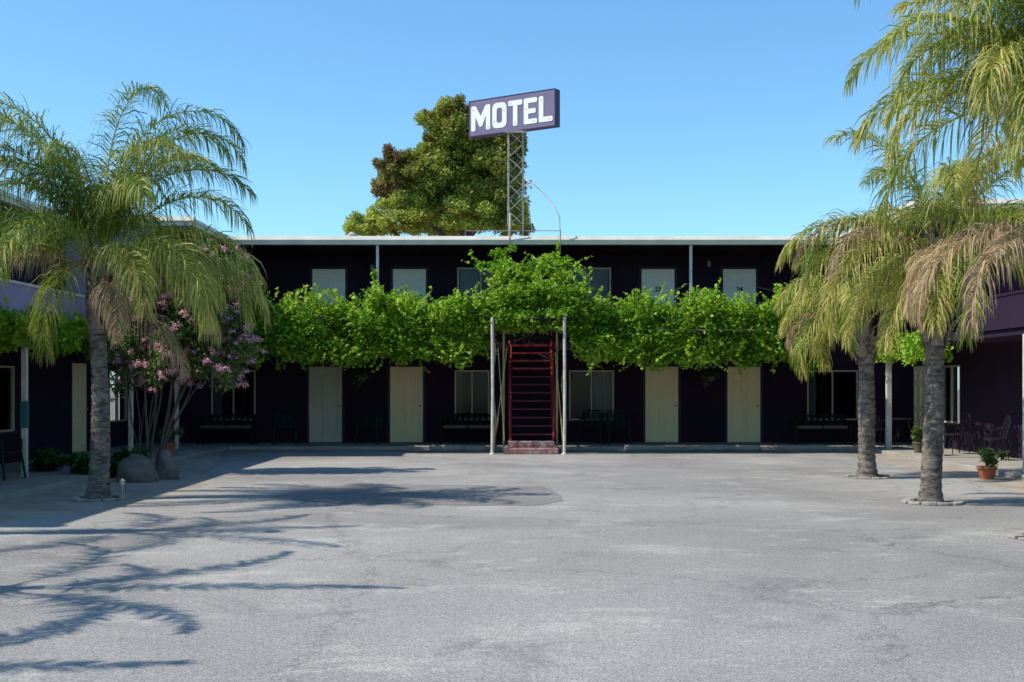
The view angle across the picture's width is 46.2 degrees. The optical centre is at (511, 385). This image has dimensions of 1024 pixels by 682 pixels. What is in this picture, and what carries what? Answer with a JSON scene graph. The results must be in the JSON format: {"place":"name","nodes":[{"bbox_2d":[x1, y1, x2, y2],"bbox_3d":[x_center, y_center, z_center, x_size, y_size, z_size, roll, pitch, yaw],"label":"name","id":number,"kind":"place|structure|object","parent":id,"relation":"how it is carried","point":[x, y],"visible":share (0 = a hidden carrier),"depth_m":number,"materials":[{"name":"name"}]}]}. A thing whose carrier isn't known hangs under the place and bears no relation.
{"place":"outdoors","nodes":[
{"label":"outdoors","id":0,"kind":"place"},
{"bbox_2d":[0,442,247,500],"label":"pavement","id":1,"kind":"structure","parent":0,"point":[15,484],"depth_m":20.58,"materials":[{"name":"concrete"}]},
{"bbox_2d":[0,437,26,480],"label":"plastic chair","id":2,"kind":"object","parent":1,"relation":"on","point":[2,452],"visible":1,"depth_m":19.80,"materials":[{"name":"plastic"}]},
{"bbox_2d":[28,446,68,471],"bbox_3d":[-8.249,1.341,21.465,0.704,0.546,1.048,0,0,-40],"label":"garden plant","id":3,"kind":"object","parent":1,"relation":"on","point":[47,459],"visible":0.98,"depth_m":21.29,"materials":[{"name":"green plant"}]},
{"bbox_2d":[64,451,118,476],"bbox_3d":[-7.224,1.376,20.875,1.002,0.538,0.900,0,0,0],"label":"garden plant","id":4,"kind":"object","parent":1,"relation":"on","point":[78,463],"visible":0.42,"depth_m":20.70,"materials":[{"name":"green plant"}]},
{"bbox_2d":[157,427,185,455],"bbox_3d":[-7.351,1.192,25.842,0.498,0.657,0.642,0,0,45],"label":"potted plant","id":5,"kind":"object","parent":1,"relation":"on","point":[171,444],"visible":0.38,"depth_m":25.77,"materials":[{"name":"green plant"}]},
{"bbox_2d":[196,414,257,444],"bbox_3d":[-7.400,1.134,31.237,1.480,0.777,0.615,0,0,0],"label":"garden bench","id":6,"kind":"object","parent":1,"relation":"on","point":[223,426],"visible":1,"depth_m":31.45,"materials":[{"name":"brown wood"}]},
{"bbox_2d":[0,450,1023,681],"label":"parking lot","id":7,"kind":"structure","parent":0,"point":[715,566],"depth_m":9.99,"materials":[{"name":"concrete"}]},
{"bbox_2d":[267,484,563,504],"bbox_3d":[-1.385,1.592,17.743,4.215,0.001,3.500,0,0,0],"label":"road patch","id":8,"kind":"object","parent":7,"relation":"on","point":[434,494],"visible":1,"depth_m":17.59,"materials":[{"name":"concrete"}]},
{"bbox_2d":[429,445,480,449],"bbox_3d":[-1.400,1.532,29.750,1.300,0.124,0.160,0,0,0],"label":"wheel stop","id":9,"kind":"object","parent":7,"relation":"on","point":[446,447],"visible":0.84,"depth_m":29.67,"materials":[{"name":"concrete"}]},
{"bbox_2d":[465,446,485,450],"bbox_3d":[-0.900,1.532,29.500,0.500,0.124,0.160,0,0,0],"label":"wheel stop","id":10,"kind":"object","parent":7,"relation":"on","point":[475,448],"visible":1,"depth_m":29.42,"materials":[{"name":"concrete"}]},
{"bbox_2d":[503,332,557,453],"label":"staircase","id":11,"kind":"structure","parent":7,"relation":"on","point":[531,447],"depth_m":28.66,"materials":[{"name":"red metal"}]},
{"bbox_2d":[301,317,776,454],"bbox_3d":[0.350,0.000,29.033,13.500,3.201,2.300,0,0,0],"label":"pergola","id":12,"kind":"object","parent":7,"relation":"on","point":[556,337],"visible":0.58,"depth_m":28.11,"materials":[{"name":"grey painted metal"},{"name":"green leaf"}]},
{"bbox_2d":[226,235,832,452],"bbox_3d":[0.373,-1.074,28.855,14.626,5.353,2.182,0,0,0],"label":"climbing vine","id":13,"kind":"object","parent":12,"relation":"attached to","point":[373,333],"visible":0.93,"depth_m":28.31,"materials":[{"name":"green plant"}]},
{"bbox_2d":[625,445,664,449],"bbox_3d":[3.300,1.532,29.800,1.000,0.124,0.160,0,0,0],"label":"wheel stop","id":14,"kind":"object","parent":7,"relation":"on","point":[644,447],"visible":1,"depth_m":29.72,"materials":[{"name":"concrete"}]},
{"bbox_2d":[699,445,759,449],"bbox_3d":[5.400,1.532,29.800,1.500,0.124,0.160,0,0,0],"label":"wheel stop","id":15,"kind":"object","parent":7,"relation":"on","point":[729,447],"visible":1,"depth_m":29.72,"materials":[{"name":"concrete"}]},
{"bbox_2d":[777,445,826,449],"bbox_3d":[7.200,1.532,29.800,1.200,0.124,0.160,0,0,0],"label":"wheel stop","id":16,"kind":"object","parent":7,"relation":"on","point":[801,447],"visible":1,"depth_m":29.72,"materials":[{"name":"concrete"}]},
{"bbox_2d":[774,252,956,477],"bbox_3d":[6.126,-0.417,20.860,2.989,4.049,2.913,0,0,17],"label":"palm tree","id":17,"kind":"object","parent":7,"relation":"on","point":[864,358],"visible":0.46,"depth_m":20.77,"materials":[{"name":"green plant"}]},
{"bbox_2d":[843,474,892,478],"bbox_3d":[6.201,1.572,20.906,0.800,0.044,0.836,0,0,0],"label":"stone ring","id":18,"kind":"object","parent":7,"relation":"on","point":[884,476],"visible":0.7,"depth_m":20.65,"materials":[{"name":"stone"}]},
{"bbox_2d":[774,127,1023,502],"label":"palm tree","id":19,"kind":"object","parent":7,"relation":"on","point":[936,333],"visible":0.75,"depth_m":16.06,"materials":[{"name":"green plant"}]},
{"bbox_2d":[901,497,963,505],"bbox_3d":[5.715,1.572,16.342,0.816,0.043,0.815,0,0,0],"label":"stone ring","id":20,"kind":"object","parent":7,"relation":"on","point":[911,500],"visible":0.83,"depth_m":16.09,"materials":[{"name":"stone"}]},
{"bbox_2d":[843,0,1023,336],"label":"palm tree","id":21,"kind":"object","parent":7,"relation":"on","point":[1004,80],"visible":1,"depth_m":12.42,"materials":[{"name":"green plant"}]},
{"bbox_2d":[1007,531,1023,539],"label":"stone ring","id":22,"kind":"object","parent":7,"relation":"on","point":[1019,535],"visible":1,"depth_m":12.58,"materials":[{"name":"stone"}]},
{"bbox_2d":[0,390,1023,523],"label":"ground","id":23,"kind":"structure","parent":0,"point":[193,476],"depth_m":18.53,"materials":[{"name":"grey concrete"}]},
{"bbox_2d":[69,494,128,500],"bbox_3d":[-5.831,1.574,16.948,0.815,0.040,0.816,0,0,0],"label":"stone ring","id":24,"kind":"object","parent":23,"relation":"on","point":[79,497],"visible":0.82,"depth_m":16.72,"materials":[{"name":"stone"}]},
{"bbox_2d":[0,191,233,476],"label":"motel wing","id":25,"kind":"structure","parent":23,"relation":"on","point":[49,406],"depth_m":25.58,"materials":[{"name":"paint"}]},
{"bbox_2d":[0,365,17,434],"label":"window","id":26,"kind":"structure","parent":25,"relation":"in","point":[11,368],"depth_m":23.86,"materials":[{"name":"paint"}]},
{"bbox_2d":[0,297,147,361],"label":"climbing vine","id":27,"kind":"object","parent":25,"relation":"attached to","point":[14,334],"visible":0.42,"depth_m":20.40,"materials":[{"name":"green plant"}]},
{"bbox_2d":[71,360,87,452],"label":"door","id":28,"kind":"structure","parent":25,"relation":"in","point":[79,408],"depth_m":27.40,"materials":[{"name":"beige paint"}]},
{"bbox_2d":[109,370,127,424],"bbox_3d":[-9.925,0.278,30.200,0.130,1.345,1.490,0,0,0],"label":"window","id":29,"kind":"structure","parent":25,"relation":"in","point":[124,420],"depth_m":30.23,"materials":[{"name":"paint"}]},
{"bbox_2d":[120,479,124,500],"bbox_3d":[-5.420,1.445,16.700,0.090,0.310,0.086,0,0,0],"label":"garden light","id":30,"kind":"object","parent":23,"relation":"on","point":[122,482],"visible":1,"depth_m":16.68,"materials":[{"name":"white metal"}]},
{"bbox_2d":[111,447,152,464],"bbox_3d":[-6.886,1.350,21.605,0.796,0.511,0.710,0,0,0],"label":"garden plant","id":31,"kind":"object","parent":23,"relation":"on","point":[121,455],"visible":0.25,"depth_m":21.45,"materials":[{"name":"green plant"}]},
{"bbox_2d":[117,453,155,472],"bbox_3d":[-6.525,1.388,20.888,0.656,0.436,0.574,0,0,0],"label":"boulder","id":32,"kind":"object","parent":23,"relation":"on","point":[135,455],"visible":0.06,"depth_m":20.80,"materials":[{"name":"stone"}]},
{"bbox_2d":[0,80,273,499],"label":"palm tree","id":33,"kind":"object","parent":23,"relation":"on","point":[93,209],"visible":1,"depth_m":16.62,"materials":[{"name":"green plant"}]},
{"bbox_2d":[116,457,158,482],"bbox_3d":[-6.265,1.399,20.093,0.745,0.415,0.600,0,0,37],"label":"boulder","id":34,"kind":"object","parent":23,"relation":"on","point":[136,470],"visible":0.93,"depth_m":19.88,"materials":[{"name":"stone"}]},
{"bbox_2d":[156,449,178,479],"bbox_3d":[-5.932,1.350,20.603,0.423,0.513,0.381,0,0,0],"label":"boulder","id":35,"kind":"object","parent":23,"relation":"on","point":[167,467],"visible":0.87,"depth_m":20.44,"materials":[{"name":"stone"}]},
{"bbox_2d":[107,237,267,465],"bbox_3d":[-6.124,-0.586,22.138,3.189,4.388,2.130,0,0,0],"label":"flowering shrub","id":36,"kind":"object","parent":23,"relation":"on","point":[203,356],"visible":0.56,"depth_m":21.91,"materials":[{"name":"green plant"}]},
{"bbox_2d":[341,93,535,235],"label":"background tree","id":37,"kind":"object","parent":23,"relation":"on","point":[450,179],"visible":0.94,"depth_m":48.64,"materials":[{"name":"green plant"}]},
{"bbox_2d":[820,199,1023,471],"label":"motel wing","id":38,"kind":"structure","parent":23,"relation":"on","point":[991,380],"depth_m":26.48,"materials":[{"name":"purple paint"}]},
{"bbox_2d":[874,329,955,366],"bbox_3d":[8.905,-0.883,26.896,1.168,0.925,4.539,0,0,0],"label":"climbing vine","id":39,"kind":"object","parent":38,"relation":"attached to","point":[912,349],"visible":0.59,"depth_m":26.34,"materials":[{"name":"green plant"}]},
{"bbox_2d":[913,363,925,440],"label":"door","id":40,"kind":"structure","parent":38,"relation":"in","point":[919,372],"depth_m":31.26,"materials":[{"name":"beige paint"}]},
{"bbox_2d":[944,365,960,425],"bbox_3d":[10.695,0.227,29.000,0.270,1.445,1.290,0,0,0],"label":"window","id":41,"kind":"structure","parent":38,"relation":"in","point":[953,369],"depth_m":29.14,"materials":[{"name":"paint"}]},
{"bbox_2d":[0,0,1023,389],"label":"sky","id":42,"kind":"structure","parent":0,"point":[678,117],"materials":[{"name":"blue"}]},
{"bbox_2d":[144,236,905,441],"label":"motel building","id":43,"kind":"structure","parent":0,"point":[413,401],"depth_m":32.30,"materials":[{"name":"purple paint"}]},
{"bbox_2d":[209,370,255,421],"bbox_3d":[-7.500,0.275,32.395,1.290,1.390,0.270,0,0,0],"label":"window","id":44,"kind":"structure","parent":43,"relation":"in","point":[217,396],"depth_m":32.35,"materials":[{"name":"paint"}]},
{"bbox_2d":[306,364,343,441],"bbox_3d":[-5.020,0.465,32.305,1.020,2.100,0.150,0,0,0],"label":"door","id":45,"kind":"structure","parent":43,"relation":"in","point":[325,385],"depth_m":32.29,"materials":[{"name":"grey paint"}]},
{"bbox_2d":[310,267,347,334],"bbox_3d":[-4.930,-2.160,32.334,1.020,2.100,0.092,0,0,0],"label":"door","id":46,"kind":"structure","parent":43,"relation":"in","point":[329,277],"depth_m":32.29,"materials":[{"name":"paint"}]},
{"bbox_2d":[352,365,370,386],"bbox_3d":[-3.911,-0.440,31.198,0.503,0.961,0.452,0,0,0],"label":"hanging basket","id":47,"kind":"object","parent":43,"relation":"hanging from","point":[360,377],"visible":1,"depth_m":31.14,"materials":[{"name":"green metal"}]},
{"bbox_2d":[387,364,424,441],"bbox_3d":[-2.840,0.465,32.305,1.020,2.100,0.150,0,0,0],"label":"door","id":48,"kind":"structure","parent":43,"relation":"in","point":[405,384],"depth_m":32.29,"materials":[{"name":"beige paint"}]},
{"bbox_2d":[390,267,427,341],"bbox_3d":[-2.760,-2.160,32.334,1.020,2.100,0.092,0,0,0],"label":"door","id":49,"kind":"structure","parent":43,"relation":"in","point":[416,278],"depth_m":32.29,"materials":[{"name":"paint"}]},
{"bbox_2d":[453,370,489,421],"bbox_3d":[-1.075,0.275,32.395,1.040,1.390,0.270,0,0,0],"label":"window","id":50,"kind":"structure","parent":43,"relation":"in","point":[458,373],"depth_m":32.31,"materials":[{"name":"paint"}]},
{"bbox_2d":[457,268,503,298],"bbox_3d":[-0.840,-2.640,32.395,1.370,1.080,0.270,0,0,0],"label":"window","id":51,"kind":"structure","parent":43,"relation":"in","point":[469,277],"depth_m":32.49,"materials":[{"name":"glass"}]},
{"bbox_2d":[465,88,560,252],"bbox_3d":[-0.029,-5.406,30.640,2.932,4.212,1.428,0,0,26],"label":"motel sign","id":52,"kind":"object","parent":43,"relation":"on","point":[523,113],"visible":0.99,"depth_m":30.86,"materials":[{"name":"metal"}]},
{"bbox_2d":[568,268,610,305],"bbox_3d":[2.085,-2.665,32.415,1.160,1.030,0.230,0,0,0],"label":"window","id":53,"kind":"structure","parent":43,"relation":"in","point":[601,276],"depth_m":32.48,"materials":[{"name":"glass"}]},
{"bbox_2d":[567,370,615,421],"bbox_3d":[2.140,0.275,32.395,1.310,1.390,0.270,0,0,0],"label":"window","id":54,"kind":"structure","parent":43,"relation":"in","point":[603,380],"depth_m":32.47,"materials":[{"name":"paint"}]},
{"bbox_2d":[639,267,676,341],"bbox_3d":[3.930,-2.160,32.329,1.020,2.100,0.102,0,0,0],"label":"door","id":55,"kind":"structure","parent":43,"relation":"in","point":[649,277],"depth_m":32.29,"materials":[{"name":"paint"}]},
{"bbox_2d":[643,364,680,441],"bbox_3d":[4.030,0.465,32.305,1.020,2.100,0.150,0,0,0],"label":"door","id":56,"kind":"structure","parent":43,"relation":"in","point":[662,389],"depth_m":32.29,"materials":[{"name":"beige paint"}]},
{"bbox_2d":[700,366,719,387],"bbox_3d":[5.141,-0.431,31.208,0.519,0.978,0.412,0,0,-17],"label":"hanging basket","id":57,"kind":"object","parent":43,"relation":"hanging from","point":[708,377],"visible":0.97,"depth_m":31.14,"materials":[{"name":"green metal"}]},
{"bbox_2d":[720,267,757,333],"bbox_3d":[6.120,-2.160,32.329,1.020,2.100,0.102,0,0,0],"label":"door","id":58,"kind":"structure","parent":43,"relation":"in","point":[745,279],"depth_m":32.29,"materials":[{"name":"paint"}]},
{"bbox_2d":[725,364,762,441],"bbox_3d":[6.240,0.465,32.305,1.020,2.100,0.150,0,0,0],"label":"door","id":59,"kind":"structure","parent":43,"relation":"in","point":[743,392],"depth_m":32.29,"materials":[{"name":"beige paint"}]},
{"bbox_2d":[807,370,857,421],"bbox_3d":[8.630,0.275,32.395,1.470,1.390,0.270,0,0,0],"label":"window","id":60,"kind":"structure","parent":43,"relation":"in","point":[811,381],"depth_m":32.32,"materials":[{"name":"paint"}]},
{"bbox_2d":[229,442,834,449],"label":"pavement","id":61,"kind":"structure","parent":0,"point":[426,445],"depth_m":30.59,"materials":[{"name":"concrete"}]},
{"bbox_2d":[272,410,296,444],"bbox_3d":[-5.957,1.084,31.435,0.640,0.882,0.632,0,0,-12],"label":"plastic chair","id":62,"kind":"object","parent":61,"relation":"on","point":[293,422],"visible":1,"depth_m":31.64,"materials":[{"name":"plastic"}]},
{"bbox_2d":[354,410,383,443],"bbox_3d":[-3.744,1.084,31.536,0.640,0.882,0.632,0,0,10],"label":"plastic chair","id":63,"kind":"object","parent":61,"relation":"on","point":[377,419],"visible":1,"depth_m":31.73,"materials":[{"name":"plastic"}]},
{"bbox_2d":[439,414,494,443],"bbox_3d":[-1.150,1.134,31.437,1.480,0.777,0.615,0,0,0],"label":"garden bench","id":64,"kind":"object","parent":61,"relation":"on","point":[443,425],"visible":0.83,"depth_m":31.66,"materials":[{"name":"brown wood"}]},
{"bbox_2d":[578,410,604,443],"bbox_3d":[2.109,1.084,31.635,0.640,0.882,0.632,0,0,15],"label":"plastic chair","id":65,"kind":"object","parent":61,"relation":"on","point":[600,426],"visible":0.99,"depth_m":31.83,"materials":[{"name":"plastic"}]},
{"bbox_2d":[604,410,631,444],"bbox_3d":[2.745,1.084,31.236,0.640,0.882,0.632,0,0,-8],"label":"plastic chair","id":66,"kind":"object","parent":61,"relation":"on","point":[609,423],"visible":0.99,"depth_m":31.44,"materials":[{"name":"plastic"}]},
{"bbox_2d":[789,414,851,444],"bbox_3d":[8.000,1.134,31.137,1.480,0.777,0.615,0,0,0],"label":"garden bench","id":67,"kind":"object","parent":61,"relation":"on","point":[823,426],"visible":1,"depth_m":31.35,"materials":[{"name":"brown wood"}]},
{"bbox_2d":[813,442,912,449],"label":"pavement","id":68,"kind":"structure","parent":0,"point":[843,446],"depth_m":31.11,"materials":[{"name":"concrete"}]},
{"bbox_2d":[875,446,1023,479],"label":"pavement","id":69,"kind":"structure","parent":0,"point":[1011,467],"depth_m":24.77,"materials":[{"name":"concrete"}]},
{"bbox_2d":[875,410,894,446],"bbox_3d":[9.180,1.066,29.824,0.519,0.913,0.501,0,0,-40],"label":"patio chair","id":70,"kind":"object","parent":69,"relation":"on","point":[882,429],"visible":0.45,"depth_m":29.98,"materials":[{"name":"black metal"}]},
{"bbox_2d":[892,418,911,446],"bbox_3d":[9.650,1.168,29.900,0.640,0.716,0.640,0,0,0],"label":"patio table","id":71,"kind":"object","parent":69,"relation":"on","point":[898,419],"visible":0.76,"depth_m":29.83,"materials":[{"name":"black metal"}]},
{"bbox_2d":[907,412,923,447],"bbox_3d":[10.027,1.066,29.416,0.501,0.913,0.519,0,0,-30],"label":"patio chair","id":72,"kind":"object","parent":69,"relation":"on","point":[918,427],"visible":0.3,"depth_m":29.60,"materials":[{"name":"black metal"}]},
{"bbox_2d":[911,425,922,452],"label":"potted plant","id":73,"kind":"object","parent":69,"relation":"on","point":[917,434],"visible":0.95,"depth_m":27.23,"materials":[{"name":"green plant"}]},
{"bbox_2d":[944,413,970,453],"bbox_3d":[9.981,1.066,26.905,0.501,0.913,0.519,0,0,-10],"label":"patio chair","id":74,"kind":"object","parent":69,"relation":"on","point":[957,433],"visible":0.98,"depth_m":26.89,"materials":[{"name":"black metal"}]},
{"bbox_2d":[976,445,1008,479],"bbox_3d":[8.212,1.301,20.563,0.602,0.598,0.507,0,0,0],"label":"potted plant","id":75,"kind":"object","parent":69,"relation":"on","point":[991,461],"visible":1,"depth_m":20.49,"materials":[{"name":"green plant"}]},
{"bbox_2d":[981,416,1010,460],"bbox_3d":[9.931,1.066,24.597,0.501,0.913,0.519,0,0,5],"label":"patio chair","id":76,"kind":"object","parent":69,"relation":"on","point":[1004,433],"visible":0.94,"depth_m":24.49,"materials":[{"name":"black metal"}]}
]}

